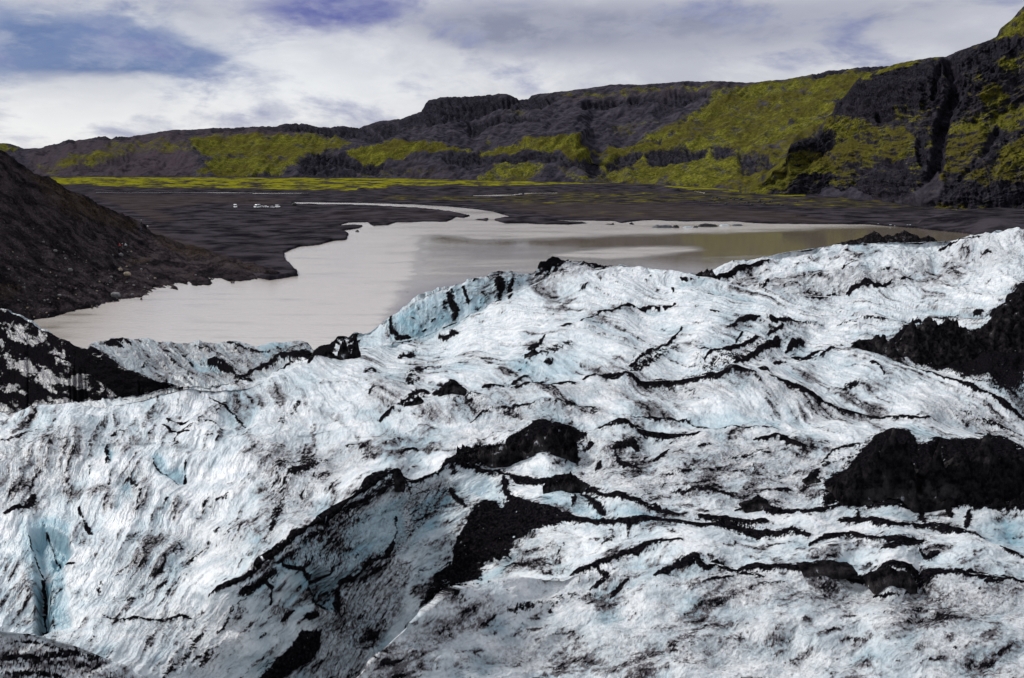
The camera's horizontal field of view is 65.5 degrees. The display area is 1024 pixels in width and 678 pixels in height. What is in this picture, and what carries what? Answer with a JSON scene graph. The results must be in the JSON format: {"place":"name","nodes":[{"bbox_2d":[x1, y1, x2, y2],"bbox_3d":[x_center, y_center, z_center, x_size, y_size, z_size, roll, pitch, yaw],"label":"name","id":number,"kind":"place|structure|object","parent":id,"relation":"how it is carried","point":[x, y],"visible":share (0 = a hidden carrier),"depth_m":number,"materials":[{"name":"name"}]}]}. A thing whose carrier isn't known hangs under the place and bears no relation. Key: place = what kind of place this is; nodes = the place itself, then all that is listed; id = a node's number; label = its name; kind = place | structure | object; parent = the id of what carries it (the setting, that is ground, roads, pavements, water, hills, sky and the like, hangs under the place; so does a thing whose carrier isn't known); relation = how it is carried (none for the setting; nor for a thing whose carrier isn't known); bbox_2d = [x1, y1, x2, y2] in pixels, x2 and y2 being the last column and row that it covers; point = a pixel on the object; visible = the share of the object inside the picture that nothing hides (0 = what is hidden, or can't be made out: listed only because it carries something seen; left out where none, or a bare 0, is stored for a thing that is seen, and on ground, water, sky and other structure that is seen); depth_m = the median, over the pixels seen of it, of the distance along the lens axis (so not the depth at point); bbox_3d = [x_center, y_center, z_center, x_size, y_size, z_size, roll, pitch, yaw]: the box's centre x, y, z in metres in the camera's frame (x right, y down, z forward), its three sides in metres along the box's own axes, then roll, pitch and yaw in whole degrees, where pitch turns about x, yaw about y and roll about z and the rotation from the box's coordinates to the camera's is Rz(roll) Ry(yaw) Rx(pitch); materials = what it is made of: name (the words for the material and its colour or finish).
{"place":"outdoors","nodes":[
{"label":"outdoors","id":0,"kind":"place"},
{"bbox_2d":[0,150,279,320],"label":"moraine slope","id":1,"kind":"structure","parent":0,"point":[54,214],"depth_m":228.04,"materials":[{"name":"black gravel"}]},
{"bbox_2d":[110,292,120,297],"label":"boulder","id":2,"kind":"object","parent":1,"relation":"on","point":[116,294],"visible":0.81,"depth_m":209.92,"materials":[{"name":"grey stone"}]},
{"bbox_2d":[0,44,977,199],"bbox_3d":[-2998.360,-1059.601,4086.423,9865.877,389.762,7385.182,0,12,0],"label":"hills","id":3,"kind":"structure","parent":0,"point":[722,134],"depth_m":1867.45,"materials":[{"name":"green plant"}]},
{"bbox_2d":[33,191,972,349],"bbox_3d":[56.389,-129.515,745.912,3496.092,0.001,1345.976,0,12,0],"label":"lake water","id":4,"kind":"structure","parent":0,"point":[365,278],"depth_m":277.10,"materials":[{"name":"grey liquid"}]},
{"bbox_2d":[651,225,672,227],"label":"iceberg","id":5,"kind":"object","parent":4,"relation":"on","point":[662,226],"visible":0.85,"depth_m":436.65,"materials":[{"name":"ice"}]},
{"bbox_2d":[698,223,717,226],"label":"iceberg","id":6,"kind":"object","parent":4,"relation":"on","point":[707,225],"visible":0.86,"depth_m":443.23,"materials":[{"name":"grey ice"}]},
{"bbox_2d":[0,227,1023,677],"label":"glacier","id":7,"kind":"object","parent":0,"point":[228,509],"visible":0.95,"depth_m":34.70,"materials":[{"name":"white ice"}]},
{"bbox_2d":[321,333,360,359],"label":"debris mound","id":8,"kind":"object","parent":7,"relation":"on","point":[344,352],"visible":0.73,"depth_m":73.58,"materials":[{"name":"black soil"}]},
{"bbox_2d":[390,471,405,491],"bbox_3d":[-5.030,5.934,33.541,1.032,0.863,0.564,0,12,0],"label":"debris mound","id":9,"kind":"object","parent":7,"relation":"on","point":[399,481],"visible":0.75,"depth_m":33.36,"materials":[{"name":"black soil"}]},
{"bbox_2d":[404,395,423,406],"bbox_3d":[-5.999,3.922,49.007,1.348,1.028,0.722,0,12,0],"label":"debris mound","id":10,"kind":"object","parent":7,"relation":"on","point":[417,400],"visible":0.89,"depth_m":48.80,"materials":[{"name":"black soil"}]},
{"bbox_2d":[438,381,466,396],"bbox_3d":[-3.840,3.250,51.490,1.896,1.183,1.517,0,12,0],"label":"debris mound","id":11,"kind":"object","parent":7,"relation":"on","point":[452,387],"visible":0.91,"depth_m":51.04,"materials":[{"name":"black soil"}]},
{"bbox_2d":[456,425,577,467],"bbox_3d":[0.216,5.304,37.777,6.114,2.585,1.432,0,12,0],"label":"debris mound","id":12,"kind":"object","parent":7,"relation":"on","point":[556,443],"visible":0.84,"depth_m":37.30,"materials":[{"name":"black soil"}]},
{"bbox_2d":[524,349,538,358],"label":"debris mound","id":13,"kind":"object","parent":7,"relation":"on","point":[533,352],"visible":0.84,"depth_m":63.22,"materials":[{"name":"black soil"}]},
{"bbox_2d":[542,471,589,493],"bbox_3d":[2.336,6.260,34.007,2.216,1.324,1.136,0,12,0],"label":"debris mound","id":14,"kind":"object","parent":7,"relation":"on","point":[569,482],"visible":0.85,"depth_m":33.67,"materials":[{"name":"black soil"}]},
{"bbox_2d":[696,269,715,278],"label":"debris mound","id":15,"kind":"object","parent":7,"relation":"on","point":[706,273],"visible":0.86,"depth_m":122.29,"materials":[{"name":"black soil"}]},
{"bbox_2d":[739,498,770,512],"bbox_3d":[9.543,6.482,31.063,1.198,0.587,0.958,0,12,0],"label":"debris mound","id":16,"kind":"object","parent":7,"relation":"on","point":[753,505],"visible":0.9,"depth_m":30.85,"materials":[{"name":"black soil"}]},
{"bbox_2d":[802,475,820,484],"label":"debris mound","id":17,"kind":"object","parent":7,"relation":"on","point":[809,480],"visible":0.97,"depth_m":33.94,"materials":[{"name":"black soil"}]},
{"bbox_2d":[796,560,859,578],"bbox_3d":[9.342,6.750,23.657,1.685,0.378,0.826,0,12,0],"label":"debris mound","id":18,"kind":"object","parent":7,"relation":"on","point":[836,569],"visible":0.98,"depth_m":23.43,"materials":[{"name":"black soil"}]},
{"bbox_2d":[834,230,936,244],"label":"debris mound","id":19,"kind":"object","parent":7,"relation":"on","point":[904,236],"visible":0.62,"depth_m":186.25,"materials":[{"name":"black gravel"}]},
{"bbox_2d":[862,565,918,593],"bbox_3d":[10.954,6.843,23.022,1.306,0.698,0.802,0,12,0],"label":"debris mound","id":20,"kind":"object","parent":7,"relation":"on","point":[878,581],"visible":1,"depth_m":22.79,"materials":[{"name":"black soil"}]},
{"bbox_2d":[827,428,1023,512],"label":"debris mound","id":21,"kind":"object","parent":7,"relation":"on","point":[983,473],"visible":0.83,"depth_m":31.67,"materials":[{"name":"black soil"}]},
{"bbox_2d":[840,284,1023,365],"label":"debris mound","id":22,"kind":"object","parent":7,"relation":"on","point":[947,341],"visible":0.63,"depth_m":71.31,"materials":[{"name":"black soil"}]},
{"bbox_2d":[0,0,1023,148],"label":"sky","id":23,"kind":"structure","parent":0,"point":[74,70],"materials":[{"name":"white"}]},
{"bbox_2d":[49,176,1023,279],"bbox_3d":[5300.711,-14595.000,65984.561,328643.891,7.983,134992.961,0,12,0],"label":"ground","id":24,"kind":"structure","parent":0,"point":[185,211],"depth_m":615.75,"materials":[{"name":"grey soil"}]},
{"bbox_2d":[739,6,1023,209],"bbox_3d":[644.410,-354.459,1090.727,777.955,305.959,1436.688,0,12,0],"label":"rocky cliff","id":25,"kind":"structure","parent":0,"point":[940,132],"depth_m":708.35,"materials":[{"name":"grey stone"}]}
]}

